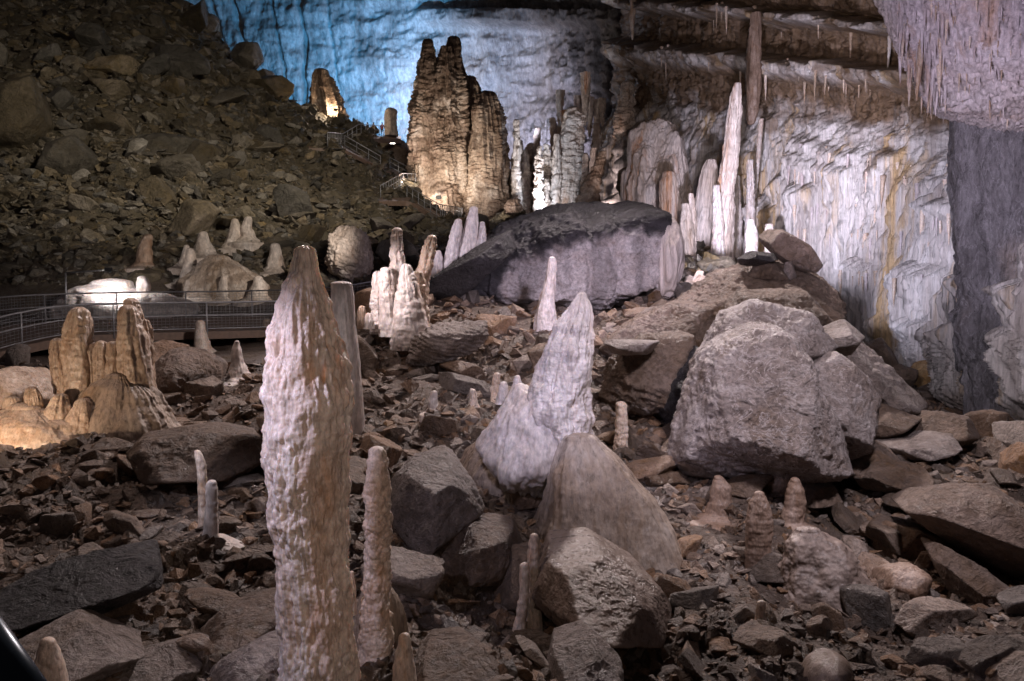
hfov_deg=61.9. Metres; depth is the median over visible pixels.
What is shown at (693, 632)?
loose rock
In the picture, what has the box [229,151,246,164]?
hill rock
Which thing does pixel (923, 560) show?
loose rock
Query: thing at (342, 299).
stalagmite
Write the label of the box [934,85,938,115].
stalactite
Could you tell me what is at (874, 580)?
loose rock
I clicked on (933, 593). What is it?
loose rock
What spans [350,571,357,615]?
stalagmite
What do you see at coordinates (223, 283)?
stalagmite
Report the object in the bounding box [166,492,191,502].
loose rock
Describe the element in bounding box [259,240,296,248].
hill rock
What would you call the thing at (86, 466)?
loose rock
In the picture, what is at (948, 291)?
stalactite
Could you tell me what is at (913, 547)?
loose rock
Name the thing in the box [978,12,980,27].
stalactite
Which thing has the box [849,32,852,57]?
stalactite
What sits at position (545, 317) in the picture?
stalagmite
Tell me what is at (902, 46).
stalactite
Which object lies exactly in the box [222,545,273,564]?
loose rock
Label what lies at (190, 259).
stalagmite
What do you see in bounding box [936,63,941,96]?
stalactite
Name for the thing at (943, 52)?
stalactite
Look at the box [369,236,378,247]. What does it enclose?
hill rock
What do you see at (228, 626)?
boulder
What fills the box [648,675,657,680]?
loose rock
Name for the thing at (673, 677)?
loose rock
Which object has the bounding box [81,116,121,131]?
hill rock
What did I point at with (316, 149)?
walkway
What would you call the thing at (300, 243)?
hill rock
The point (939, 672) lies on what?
loose rock
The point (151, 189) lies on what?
hill rock
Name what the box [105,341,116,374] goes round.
stalagmite
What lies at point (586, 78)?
stalactite
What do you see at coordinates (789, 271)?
boulder
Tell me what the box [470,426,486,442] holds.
loose rock
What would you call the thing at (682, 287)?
loose rock
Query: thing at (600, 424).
loose rock
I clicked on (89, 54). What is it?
hill rock
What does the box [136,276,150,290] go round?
stalagmite
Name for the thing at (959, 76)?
stalactite
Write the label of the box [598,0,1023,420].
side cave wall
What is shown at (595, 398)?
flat rock
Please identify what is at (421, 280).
stalagmite
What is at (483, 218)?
hill rock
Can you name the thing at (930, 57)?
stalactite
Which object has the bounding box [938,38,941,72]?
stalactite
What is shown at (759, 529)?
stalagmite
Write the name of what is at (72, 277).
hill rock
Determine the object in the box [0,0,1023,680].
ground
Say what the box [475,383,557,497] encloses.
flowstone mound
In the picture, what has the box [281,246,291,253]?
hill rock
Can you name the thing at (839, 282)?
stalactite
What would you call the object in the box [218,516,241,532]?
loose rock
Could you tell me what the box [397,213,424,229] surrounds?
hill rock
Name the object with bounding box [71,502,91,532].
loose rock
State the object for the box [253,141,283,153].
hill rock
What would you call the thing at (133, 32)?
hill rock
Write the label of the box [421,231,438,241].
hill rock
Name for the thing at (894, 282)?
stalactite
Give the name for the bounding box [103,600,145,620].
loose rock
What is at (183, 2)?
boulder
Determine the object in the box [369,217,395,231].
hill rock
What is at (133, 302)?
stalagmite
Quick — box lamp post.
[65,270,103,304]
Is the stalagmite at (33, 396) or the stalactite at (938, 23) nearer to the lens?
the stalagmite at (33, 396)
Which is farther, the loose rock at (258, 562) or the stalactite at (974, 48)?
the stalactite at (974, 48)
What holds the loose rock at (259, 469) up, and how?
on the ground
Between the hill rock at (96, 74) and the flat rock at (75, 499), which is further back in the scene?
the hill rock at (96, 74)
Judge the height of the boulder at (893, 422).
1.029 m
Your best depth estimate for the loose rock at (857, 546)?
15.31 m
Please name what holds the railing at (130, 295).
on the walkway at (167, 323)
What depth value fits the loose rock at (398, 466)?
15.92 m
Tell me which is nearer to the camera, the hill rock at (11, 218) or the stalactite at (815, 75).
the stalactite at (815, 75)
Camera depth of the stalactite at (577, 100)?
101.00 m
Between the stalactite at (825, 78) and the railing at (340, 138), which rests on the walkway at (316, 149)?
the railing at (340, 138)
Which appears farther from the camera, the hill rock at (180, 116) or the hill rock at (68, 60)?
the hill rock at (68, 60)
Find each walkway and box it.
[0,316,272,357]
[309,146,343,150]
[344,147,387,169]
[357,136,400,142]
[379,197,465,220]
[386,169,406,177]
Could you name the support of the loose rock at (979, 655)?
on the ground
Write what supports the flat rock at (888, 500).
on the ground
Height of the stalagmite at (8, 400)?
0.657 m
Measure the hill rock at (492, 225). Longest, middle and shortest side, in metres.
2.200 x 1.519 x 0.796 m
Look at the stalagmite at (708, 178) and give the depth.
53.97 m
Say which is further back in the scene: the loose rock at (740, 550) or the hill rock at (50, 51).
the hill rock at (50, 51)
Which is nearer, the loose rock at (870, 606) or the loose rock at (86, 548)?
the loose rock at (86, 548)
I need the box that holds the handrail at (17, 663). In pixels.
[0,615,46,680]
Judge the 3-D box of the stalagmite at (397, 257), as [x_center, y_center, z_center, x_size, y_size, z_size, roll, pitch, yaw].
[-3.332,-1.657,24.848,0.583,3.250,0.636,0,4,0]
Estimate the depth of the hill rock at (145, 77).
77.95 m
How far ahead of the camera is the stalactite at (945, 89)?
28.40 m
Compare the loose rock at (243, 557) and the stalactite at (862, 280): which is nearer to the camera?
the loose rock at (243, 557)
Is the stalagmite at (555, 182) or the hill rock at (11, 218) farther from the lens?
the stalagmite at (555, 182)
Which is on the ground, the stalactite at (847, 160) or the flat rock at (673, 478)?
the flat rock at (673, 478)
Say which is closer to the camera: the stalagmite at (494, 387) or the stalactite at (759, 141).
the stalagmite at (494, 387)
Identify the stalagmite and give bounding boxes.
[2,396,20,408]
[23,386,43,407]
[34,637,68,680]
[43,393,71,419]
[48,338,63,394]
[59,307,94,403]
[65,398,93,434]
[87,342,94,383]
[92,340,106,381]
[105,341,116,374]
[116,305,157,388]
[122,234,154,271]
[123,298,144,318]
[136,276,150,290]
[142,319,155,377]
[165,248,196,289]
[166,245,189,277]
[178,231,217,262]
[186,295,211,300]
[194,320,215,352]
[194,450,207,526]
[202,480,218,536]
[207,275,230,305]
[218,218,240,255]
[223,340,249,386]
[227,216,263,251]
[232,275,271,306]
[256,318,270,340]
[259,245,360,680]
[260,243,284,276]
[309,68,349,119]
[331,281,364,434]
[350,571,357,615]
[357,306,365,328]
[357,446,394,666]
[363,313,374,328]
[369,271,379,333]
[378,267,394,336]
[384,107,398,136]
[388,227,404,292]
[389,263,428,350]
[392,632,416,680]
[405,39,464,217]
[414,270,429,326]
[416,235,436,302]
[419,390,437,421]
[427,45,456,205]
[431,250,442,276]
[443,219,462,268]
[446,35,471,201]
[458,206,478,258]
[463,90,510,217]
[466,75,480,112]
[468,389,479,406]
[477,221,486,245]
[490,372,499,402]
[495,381,508,404]
[503,116,509,182]
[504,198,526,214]
[508,169,510,193]
[509,161,512,198]
[511,119,523,208]
[511,160,522,203]
[511,375,521,387]
[512,562,529,631]
[521,142,536,201]
[521,149,532,213]
[526,533,542,631]
[527,292,595,443]
[531,154,535,211]
[532,145,545,210]
[533,127,540,151]
[533,257,556,331]
[542,144,551,197]
[542,178,550,206]
[549,117,556,155]
[550,133,561,204]
[560,106,586,203]
[575,150,606,201]
[580,153,589,184]
[588,147,596,173]
[592,123,602,156]
[612,81,636,145]
[613,401,628,450]
[646,216,684,298]
[687,475,737,530]
[744,491,773,568]
[754,600,766,620]
[780,477,816,535]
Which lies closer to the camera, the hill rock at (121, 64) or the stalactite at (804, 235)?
the stalactite at (804, 235)
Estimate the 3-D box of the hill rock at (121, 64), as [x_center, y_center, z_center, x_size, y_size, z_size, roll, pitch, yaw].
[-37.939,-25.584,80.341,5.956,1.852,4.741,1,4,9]
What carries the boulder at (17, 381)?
on the ground
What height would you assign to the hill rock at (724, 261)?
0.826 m
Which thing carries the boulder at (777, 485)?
on the ground
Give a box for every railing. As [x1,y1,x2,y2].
[0,281,370,323]
[0,300,276,348]
[327,132,342,145]
[343,124,387,138]
[344,135,380,163]
[380,173,415,197]
[390,157,406,175]
[407,185,462,217]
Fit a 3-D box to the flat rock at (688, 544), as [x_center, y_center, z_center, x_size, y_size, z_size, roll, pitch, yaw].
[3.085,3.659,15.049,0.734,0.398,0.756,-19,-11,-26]
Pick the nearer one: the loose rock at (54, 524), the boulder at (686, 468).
the loose rock at (54, 524)
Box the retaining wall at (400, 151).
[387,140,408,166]
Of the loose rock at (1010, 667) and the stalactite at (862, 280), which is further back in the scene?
the stalactite at (862, 280)
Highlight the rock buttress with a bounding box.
[946,121,1023,420]
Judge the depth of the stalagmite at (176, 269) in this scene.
44.72 m
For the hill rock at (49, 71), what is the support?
on the ground
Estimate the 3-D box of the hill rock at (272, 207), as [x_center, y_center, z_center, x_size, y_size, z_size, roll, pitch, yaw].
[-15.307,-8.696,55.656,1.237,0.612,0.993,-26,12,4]
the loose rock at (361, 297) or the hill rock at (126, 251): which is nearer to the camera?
the loose rock at (361, 297)
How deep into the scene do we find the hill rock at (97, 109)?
70.48 m
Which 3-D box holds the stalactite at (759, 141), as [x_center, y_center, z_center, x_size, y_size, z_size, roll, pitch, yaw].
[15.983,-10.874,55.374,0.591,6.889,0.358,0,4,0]
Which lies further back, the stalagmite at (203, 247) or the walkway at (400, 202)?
the walkway at (400, 202)
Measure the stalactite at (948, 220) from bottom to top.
1.451 m
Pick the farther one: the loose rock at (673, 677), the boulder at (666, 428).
the boulder at (666, 428)
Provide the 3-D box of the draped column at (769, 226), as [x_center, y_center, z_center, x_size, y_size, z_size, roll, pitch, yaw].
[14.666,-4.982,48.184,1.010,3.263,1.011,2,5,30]
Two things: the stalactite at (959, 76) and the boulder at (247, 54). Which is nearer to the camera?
the stalactite at (959, 76)
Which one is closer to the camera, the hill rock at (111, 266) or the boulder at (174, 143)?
the hill rock at (111, 266)
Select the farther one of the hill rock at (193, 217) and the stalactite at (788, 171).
the stalactite at (788, 171)
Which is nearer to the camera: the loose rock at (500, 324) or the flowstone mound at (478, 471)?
the flowstone mound at (478, 471)
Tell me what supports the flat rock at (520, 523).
on the ground
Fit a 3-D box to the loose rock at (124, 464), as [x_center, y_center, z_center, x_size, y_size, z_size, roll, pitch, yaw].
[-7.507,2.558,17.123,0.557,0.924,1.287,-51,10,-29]
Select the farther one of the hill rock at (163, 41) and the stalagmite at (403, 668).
the hill rock at (163, 41)
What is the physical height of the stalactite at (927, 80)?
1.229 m
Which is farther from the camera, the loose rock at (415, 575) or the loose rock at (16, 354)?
the loose rock at (16, 354)
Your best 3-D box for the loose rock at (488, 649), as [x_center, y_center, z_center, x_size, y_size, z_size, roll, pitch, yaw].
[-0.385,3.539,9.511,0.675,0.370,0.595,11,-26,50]
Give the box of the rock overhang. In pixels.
[873,0,1023,132]
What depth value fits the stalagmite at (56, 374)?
18.69 m
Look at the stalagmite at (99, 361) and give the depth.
18.70 m
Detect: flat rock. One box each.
[68,496,86,503]
[79,449,106,462]
[103,510,144,536]
[183,587,239,616]
[217,473,264,488]
[254,373,262,382]
[256,416,264,433]
[261,570,275,587]
[357,335,377,373]
[424,366,437,374]
[447,599,481,604]
[506,513,524,529]
[590,387,606,405]
[643,471,692,486]
[668,585,718,613]
[677,648,705,680]
[678,534,702,557]
[849,662,874,671]
[881,492,903,511]
[894,596,977,636]
[964,409,1013,437]
[985,666,996,677]
[990,468,1021,486]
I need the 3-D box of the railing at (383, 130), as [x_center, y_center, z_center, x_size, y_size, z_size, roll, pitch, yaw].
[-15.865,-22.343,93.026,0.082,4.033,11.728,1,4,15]
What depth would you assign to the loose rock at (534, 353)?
23.53 m
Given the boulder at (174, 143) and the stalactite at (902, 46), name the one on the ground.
the boulder at (174, 143)
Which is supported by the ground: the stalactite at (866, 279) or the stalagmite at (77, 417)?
the stalagmite at (77, 417)
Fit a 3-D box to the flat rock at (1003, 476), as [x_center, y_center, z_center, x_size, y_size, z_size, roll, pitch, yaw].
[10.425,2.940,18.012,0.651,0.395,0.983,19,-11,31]
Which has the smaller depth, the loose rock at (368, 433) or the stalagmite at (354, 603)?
the stalagmite at (354, 603)
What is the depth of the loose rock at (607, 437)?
19.43 m
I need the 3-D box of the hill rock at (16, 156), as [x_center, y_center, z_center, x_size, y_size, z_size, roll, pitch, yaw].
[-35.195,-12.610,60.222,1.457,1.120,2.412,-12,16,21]
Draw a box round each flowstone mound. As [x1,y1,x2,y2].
[0,402,74,449]
[48,278,200,319]
[71,373,180,441]
[175,254,269,300]
[215,533,244,552]
[353,587,410,668]
[460,434,510,503]
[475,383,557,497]
[533,432,682,573]
[778,526,872,611]
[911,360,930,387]
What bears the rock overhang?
attached to the rock buttress
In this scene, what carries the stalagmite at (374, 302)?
on the ground
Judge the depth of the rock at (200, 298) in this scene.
41.24 m
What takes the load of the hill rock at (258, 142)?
on the ground
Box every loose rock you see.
[5,344,30,365]
[31,475,58,490]
[37,512,76,535]
[65,459,102,477]
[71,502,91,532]
[75,542,103,554]
[86,467,114,478]
[94,437,133,451]
[97,503,108,509]
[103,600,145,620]
[116,453,136,477]
[118,446,131,450]
[120,668,134,678]
[128,509,166,520]
[139,525,163,540]
[153,339,189,361]
[160,553,165,564]
[163,392,180,404]
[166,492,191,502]
[175,633,218,655]
[177,581,212,612]
[181,421,206,425]
[184,375,223,396]
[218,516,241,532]
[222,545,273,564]
[225,487,253,502]
[226,399,247,407]
[244,496,267,511]
[245,552,275,572]
[254,465,264,475]
[349,456,366,493]
[354,288,371,320]
[358,432,383,444]
[359,435,402,466]
[360,546,444,598]
[369,330,386,341]
[391,534,404,543]
[393,461,405,471]
[403,449,419,458]
[408,623,412,636]
[412,374,438,381]
[418,415,460,435]
[434,312,449,319]
[434,613,442,624]
[438,310,457,313]
[438,372,490,397]
[439,360,484,379]
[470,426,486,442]
[471,631,489,642]
[472,313,516,335]
[479,643,499,656]
[487,673,514,680]
[499,615,515,627]
[500,628,512,638]
[508,628,550,658]
[509,492,541,509]
[511,645,525,656]
[515,635,548,667]
[516,664,532,680]
[527,342,546,367]
[534,334,549,345]
[594,335,602,347]
[594,420,609,428]
[596,430,614,444]
[624,307,648,317]
[626,455,676,481]
[633,306,657,317]
[635,442,660,458]
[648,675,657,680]
[652,428,666,437]
[653,573,690,616]
[669,674,679,680]
[674,282,691,297]
[676,503,701,514]
[677,640,700,667]
[680,625,699,640]
[705,636,731,652]
[715,572,731,587]
[724,554,744,566]
[726,474,772,498]
[732,545,778,558]
[732,604,755,623]
[733,619,797,656]
[744,601,776,623]
[746,553,783,584]
[748,663,777,680]
[757,619,777,627]
[806,615,832,636]
[810,602,845,630]
[814,508,826,513]
[831,502,861,534]
[839,584,893,631]
[842,535,868,557]
[857,551,889,576]
[859,521,870,538]
[865,515,925,556]
[869,578,877,585]
[872,520,956,560]
[877,578,885,589]
[880,654,907,669]
[904,635,965,669]
[914,551,931,569]
[920,391,935,399]
[920,664,952,680]
[923,670,934,680]
[925,458,947,462]
[927,588,939,597]
[953,667,969,673]
[958,635,1023,679]
[974,650,1023,680]
[985,566,1010,583]
[986,437,1005,464]
[992,420,1023,446]
[996,586,1023,614]
[998,442,1023,473]
[1008,634,1023,642]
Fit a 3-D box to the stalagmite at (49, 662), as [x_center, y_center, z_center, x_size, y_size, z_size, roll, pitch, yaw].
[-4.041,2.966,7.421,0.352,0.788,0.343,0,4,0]
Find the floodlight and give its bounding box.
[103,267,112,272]
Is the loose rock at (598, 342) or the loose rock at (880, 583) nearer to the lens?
the loose rock at (880, 583)
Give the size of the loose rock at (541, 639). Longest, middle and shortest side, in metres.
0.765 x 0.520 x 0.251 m
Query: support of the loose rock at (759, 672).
on the ground
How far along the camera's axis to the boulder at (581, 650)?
9.23 m
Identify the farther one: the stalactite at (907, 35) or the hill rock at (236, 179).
the hill rock at (236, 179)
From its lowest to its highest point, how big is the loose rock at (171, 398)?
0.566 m
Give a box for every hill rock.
[0,42,7,64]
[0,154,19,166]
[0,186,20,198]
[6,72,38,81]
[6,215,15,222]
[7,228,16,235]
[13,21,59,34]
[16,254,32,264]
[20,168,44,178]
[20,245,34,253]
[27,268,48,276]
[31,43,61,62]
[35,136,54,147]
[40,66,57,76]
[42,166,57,177]
[45,86,73,109]
[52,27,73,39]
[55,76,69,82]
[55,273,79,282]
[58,128,87,139]
[59,55,86,69]
[61,46,70,50]
[67,216,76,224]
[68,193,99,211]
[72,168,90,180]
[74,21,112,47]
[77,67,86,72]
[79,228,104,243]
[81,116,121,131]
[82,220,97,230]
[82,260,97,272]
[83,45,112,59]
[84,54,140,75]
[87,78,130,100]
[88,70,108,78]
[95,106,112,112]
[98,264,120,269]
[99,202,118,213]
[100,108,136,135]
[119,247,133,255]
[122,34,155,48]
[124,137,147,156]
[127,270,161,283]
[129,29,142,36]
[134,73,148,81]
[136,53,170,75]
[138,177,177,208]
[142,217,149,224]
[146,41,158,47]
[147,13,167,32]
[147,44,210,74]
[149,154,206,181]
[150,35,173,40]
[159,39,171,43]
[160,75,187,96]
[164,245,180,255]
[165,258,177,263]
[166,199,219,236]
[167,60,192,77]
[176,113,188,120]
[180,0,207,33]
[183,140,223,164]
[185,171,196,181]
[193,186,201,197]
[206,13,218,31]
[207,86,249,106]
[207,194,220,199]
[208,140,217,143]
[210,168,230,184]
[214,62,225,68]
[214,215,240,226]
[218,58,232,65]
[219,112,239,119]
[223,157,240,168]
[225,61,240,71]
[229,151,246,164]
[230,174,240,190]
[231,134,254,147]
[234,205,255,216]
[235,169,248,179]
[238,70,249,78]
[246,69,260,88]
[246,139,263,150]
[249,75,294,97]
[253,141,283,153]
[256,124,284,143]
[258,69,274,75]
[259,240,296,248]
[268,203,276,211]
[273,183,313,223]
[277,148,290,155]
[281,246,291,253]
[285,123,305,128]
[286,239,303,248]
[290,211,314,218]
[292,236,311,245]
[298,224,325,242]
[311,240,327,253]
[317,253,325,258]
[335,219,366,227]
[367,229,384,237]
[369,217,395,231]
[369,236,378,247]
[375,239,419,266]
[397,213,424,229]
[402,231,413,243]
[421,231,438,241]
[478,214,489,226]
[489,221,495,228]
[697,256,735,270]
[703,251,719,258]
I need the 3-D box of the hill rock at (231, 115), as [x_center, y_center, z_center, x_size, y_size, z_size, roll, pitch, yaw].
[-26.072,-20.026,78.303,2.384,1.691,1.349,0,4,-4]
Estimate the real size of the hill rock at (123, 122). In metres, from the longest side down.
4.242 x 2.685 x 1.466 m
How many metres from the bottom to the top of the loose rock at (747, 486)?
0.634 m
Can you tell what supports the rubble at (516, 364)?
on the ground
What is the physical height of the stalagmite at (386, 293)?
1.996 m
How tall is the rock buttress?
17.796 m
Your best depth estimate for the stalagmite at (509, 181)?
96.35 m
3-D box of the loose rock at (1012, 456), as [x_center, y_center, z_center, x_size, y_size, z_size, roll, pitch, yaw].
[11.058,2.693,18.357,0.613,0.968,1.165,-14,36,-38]
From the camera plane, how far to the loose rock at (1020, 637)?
11.56 m
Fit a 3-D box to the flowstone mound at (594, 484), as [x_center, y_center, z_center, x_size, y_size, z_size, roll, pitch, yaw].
[1.766,3.218,14.971,3.430,3.233,2.594,0,4,0]
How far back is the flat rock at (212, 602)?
10.15 m
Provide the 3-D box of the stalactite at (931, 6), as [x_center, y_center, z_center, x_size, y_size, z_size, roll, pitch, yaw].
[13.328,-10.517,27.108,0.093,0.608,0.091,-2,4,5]
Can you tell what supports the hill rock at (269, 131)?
on the ground
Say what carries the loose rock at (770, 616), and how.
on the ground
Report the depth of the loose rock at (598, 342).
25.06 m
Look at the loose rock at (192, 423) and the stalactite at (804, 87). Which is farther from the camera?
the stalactite at (804, 87)
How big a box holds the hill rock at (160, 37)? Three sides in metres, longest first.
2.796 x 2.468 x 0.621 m
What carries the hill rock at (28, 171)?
on the ground
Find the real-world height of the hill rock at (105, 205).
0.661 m
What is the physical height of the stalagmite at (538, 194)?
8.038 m
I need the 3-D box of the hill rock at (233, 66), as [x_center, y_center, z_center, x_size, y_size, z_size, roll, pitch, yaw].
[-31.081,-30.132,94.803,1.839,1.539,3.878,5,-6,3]
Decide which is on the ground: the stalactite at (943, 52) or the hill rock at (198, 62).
the hill rock at (198, 62)
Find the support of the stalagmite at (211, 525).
on the flowstone mound at (231, 542)
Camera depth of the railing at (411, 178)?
80.44 m
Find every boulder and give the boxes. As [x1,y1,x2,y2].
[0,75,53,147]
[0,366,54,409]
[0,539,163,631]
[19,609,144,680]
[35,135,98,175]
[110,633,208,680]
[123,133,201,153]
[126,422,262,485]
[155,346,227,392]
[174,0,208,12]
[200,587,275,650]
[208,630,278,680]
[230,41,263,69]
[324,225,373,281]
[391,445,484,554]
[405,320,488,367]
[415,626,499,680]
[429,230,515,300]
[433,512,521,586]
[472,200,671,311]
[493,541,544,615]
[532,527,671,648]
[547,619,623,680]
[598,300,713,357]
[598,330,695,416]
[604,339,659,355]
[629,402,650,415]
[658,346,698,423]
[660,438,714,478]
[662,422,670,442]
[667,321,854,483]
[675,260,846,320]
[700,299,837,359]
[724,288,833,325]
[737,251,777,265]
[748,261,787,280]
[759,229,822,272]
[763,475,789,493]
[783,261,796,279]
[801,648,853,680]
[802,482,843,508]
[813,351,881,460]
[823,319,864,355]
[845,341,927,414]
[847,440,899,478]
[853,458,935,492]
[865,338,897,366]
[871,562,932,599]
[875,403,921,439]
[876,430,962,460]
[891,482,1023,581]
[893,363,918,385]
[910,410,979,446]
[921,537,1008,606]
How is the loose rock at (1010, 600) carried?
on the ground
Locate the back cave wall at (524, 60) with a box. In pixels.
[186,0,622,168]
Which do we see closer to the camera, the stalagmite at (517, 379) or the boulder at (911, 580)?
the boulder at (911, 580)
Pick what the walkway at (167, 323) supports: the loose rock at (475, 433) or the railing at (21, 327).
the railing at (21, 327)
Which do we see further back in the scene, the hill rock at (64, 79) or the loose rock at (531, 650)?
the hill rock at (64, 79)
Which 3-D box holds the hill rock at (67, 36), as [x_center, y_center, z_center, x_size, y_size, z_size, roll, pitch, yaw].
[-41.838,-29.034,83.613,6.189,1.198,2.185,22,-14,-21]
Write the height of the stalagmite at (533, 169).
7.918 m
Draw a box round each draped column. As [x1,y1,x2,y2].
[620,118,692,207]
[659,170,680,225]
[680,203,694,256]
[688,193,697,255]
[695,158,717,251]
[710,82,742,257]
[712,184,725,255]
[731,192,735,259]
[733,175,742,257]
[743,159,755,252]
[745,218,758,252]
[764,223,773,252]
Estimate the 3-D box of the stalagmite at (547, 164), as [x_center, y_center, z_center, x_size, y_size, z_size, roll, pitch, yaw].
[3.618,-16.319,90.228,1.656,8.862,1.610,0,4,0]
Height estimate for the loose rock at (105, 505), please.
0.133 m
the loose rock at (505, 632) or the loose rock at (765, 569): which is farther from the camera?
the loose rock at (765, 569)
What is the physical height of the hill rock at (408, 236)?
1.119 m
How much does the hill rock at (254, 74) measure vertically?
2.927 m
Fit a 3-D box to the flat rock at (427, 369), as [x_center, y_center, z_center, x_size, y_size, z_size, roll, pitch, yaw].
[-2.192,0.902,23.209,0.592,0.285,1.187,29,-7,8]
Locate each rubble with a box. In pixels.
[0,0,736,288]
[0,268,1023,680]
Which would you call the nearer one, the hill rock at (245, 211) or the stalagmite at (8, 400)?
the stalagmite at (8, 400)
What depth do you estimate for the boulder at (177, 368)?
21.16 m
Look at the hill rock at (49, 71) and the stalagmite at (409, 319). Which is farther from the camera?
the hill rock at (49, 71)
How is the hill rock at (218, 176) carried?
on the ground
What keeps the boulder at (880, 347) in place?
on the ground
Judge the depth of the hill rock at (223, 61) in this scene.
93.60 m
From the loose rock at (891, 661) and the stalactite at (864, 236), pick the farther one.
the stalactite at (864, 236)
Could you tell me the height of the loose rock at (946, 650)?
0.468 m
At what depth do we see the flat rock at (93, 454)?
16.53 m
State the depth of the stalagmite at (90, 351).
18.71 m
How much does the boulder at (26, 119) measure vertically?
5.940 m
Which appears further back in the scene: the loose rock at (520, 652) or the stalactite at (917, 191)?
the stalactite at (917, 191)
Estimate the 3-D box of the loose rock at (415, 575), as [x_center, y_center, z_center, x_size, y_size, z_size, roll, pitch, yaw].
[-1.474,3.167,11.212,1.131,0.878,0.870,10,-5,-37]
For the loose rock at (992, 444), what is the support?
on the ground
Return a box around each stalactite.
[555,89,564,135]
[559,110,565,123]
[574,95,581,110]
[580,72,590,125]
[583,71,589,94]
[587,96,593,136]
[593,99,600,124]
[598,98,605,126]
[629,0,636,39]
[715,3,717,25]
[724,6,727,33]
[745,11,761,124]
[754,119,763,198]
[764,75,766,99]
[787,166,789,183]
[793,205,796,226]
[800,172,803,186]
[803,82,805,102]
[803,229,805,241]
[811,207,813,225]
[814,70,816,99]
[816,204,818,225]
[824,75,826,94]
[838,274,841,295]
[846,154,849,167]
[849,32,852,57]
[861,276,863,290]
[862,234,867,247]
[864,273,867,294]
[865,172,867,205]
[869,238,871,258]
[873,271,876,286]
[880,175,885,205]
[887,36,891,66]
[892,278,896,307]
[898,52,901,84]
[899,16,902,55]
[899,231,902,254]
[901,36,904,62]
[905,27,908,52]
[907,59,909,84]
[907,72,911,104]
[914,58,915,81]
[914,183,919,199]
[915,39,923,100]
[919,210,924,232]
[920,27,923,53]
[923,8,926,35]
[924,31,925,60]
[926,69,929,102]
[928,86,929,112]
[929,49,930,66]
[930,0,932,18]
[930,80,932,114]
[931,70,934,92]
[933,39,936,59]
[933,78,935,101]
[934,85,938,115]
[936,14,939,38]
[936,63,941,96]
[936,217,937,236]
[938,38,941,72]
[939,220,941,233]
[940,14,944,49]
[942,49,944,68]
[944,84,946,104]
[945,19,948,44]
[946,213,950,243]
[947,276,950,304]
[958,73,960,92]
[973,43,975,61]
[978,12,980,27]
[997,21,999,40]
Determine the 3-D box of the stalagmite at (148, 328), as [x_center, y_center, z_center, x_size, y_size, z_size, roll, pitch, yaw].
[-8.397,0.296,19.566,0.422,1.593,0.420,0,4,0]
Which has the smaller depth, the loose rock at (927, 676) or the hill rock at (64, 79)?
the loose rock at (927, 676)
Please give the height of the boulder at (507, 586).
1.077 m
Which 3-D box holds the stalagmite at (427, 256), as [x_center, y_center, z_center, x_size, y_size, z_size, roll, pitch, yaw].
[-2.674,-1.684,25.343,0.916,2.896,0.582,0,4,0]
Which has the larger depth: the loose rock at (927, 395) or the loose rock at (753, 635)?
the loose rock at (927, 395)
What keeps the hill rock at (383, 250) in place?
on the ground
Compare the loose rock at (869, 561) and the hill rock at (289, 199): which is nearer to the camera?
the loose rock at (869, 561)
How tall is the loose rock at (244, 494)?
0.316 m
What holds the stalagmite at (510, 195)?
on the ground
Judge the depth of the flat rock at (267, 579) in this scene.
12.32 m
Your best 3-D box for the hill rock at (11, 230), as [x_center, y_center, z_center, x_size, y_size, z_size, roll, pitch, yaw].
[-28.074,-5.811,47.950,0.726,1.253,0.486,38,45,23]
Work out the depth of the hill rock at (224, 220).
50.66 m
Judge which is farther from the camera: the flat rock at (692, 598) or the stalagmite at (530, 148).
the stalagmite at (530, 148)
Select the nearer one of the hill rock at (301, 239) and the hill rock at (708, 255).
the hill rock at (708, 255)
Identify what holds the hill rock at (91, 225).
on the ground
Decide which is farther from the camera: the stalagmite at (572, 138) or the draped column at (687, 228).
the stalagmite at (572, 138)
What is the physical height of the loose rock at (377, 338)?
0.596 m
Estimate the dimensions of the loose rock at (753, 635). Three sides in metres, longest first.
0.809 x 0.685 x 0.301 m
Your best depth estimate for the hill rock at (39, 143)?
63.28 m
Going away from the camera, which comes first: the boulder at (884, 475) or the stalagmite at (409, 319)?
the boulder at (884, 475)
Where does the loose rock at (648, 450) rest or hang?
on the ground
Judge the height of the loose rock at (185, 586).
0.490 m
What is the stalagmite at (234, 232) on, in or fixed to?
on the ground
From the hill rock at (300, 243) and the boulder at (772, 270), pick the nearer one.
the boulder at (772, 270)
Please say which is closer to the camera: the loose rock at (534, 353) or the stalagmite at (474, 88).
the loose rock at (534, 353)
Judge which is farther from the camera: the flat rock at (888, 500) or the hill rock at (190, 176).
the hill rock at (190, 176)
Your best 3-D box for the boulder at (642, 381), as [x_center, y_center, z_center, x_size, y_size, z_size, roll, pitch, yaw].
[3.464,0.842,21.485,2.410,2.254,3.151,2,4,21]
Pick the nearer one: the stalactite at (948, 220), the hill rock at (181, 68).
the stalactite at (948, 220)
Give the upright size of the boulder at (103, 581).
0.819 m
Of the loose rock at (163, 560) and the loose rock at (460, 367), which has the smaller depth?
the loose rock at (163, 560)
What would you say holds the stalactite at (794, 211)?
hanging from the side cave wall at (884, 124)
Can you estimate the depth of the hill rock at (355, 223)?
58.83 m
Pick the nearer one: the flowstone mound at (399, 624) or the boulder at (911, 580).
the flowstone mound at (399, 624)
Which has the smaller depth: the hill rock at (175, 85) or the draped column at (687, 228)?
the draped column at (687, 228)
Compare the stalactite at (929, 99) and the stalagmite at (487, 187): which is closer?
the stalactite at (929, 99)
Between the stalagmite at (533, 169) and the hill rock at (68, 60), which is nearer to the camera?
the hill rock at (68, 60)

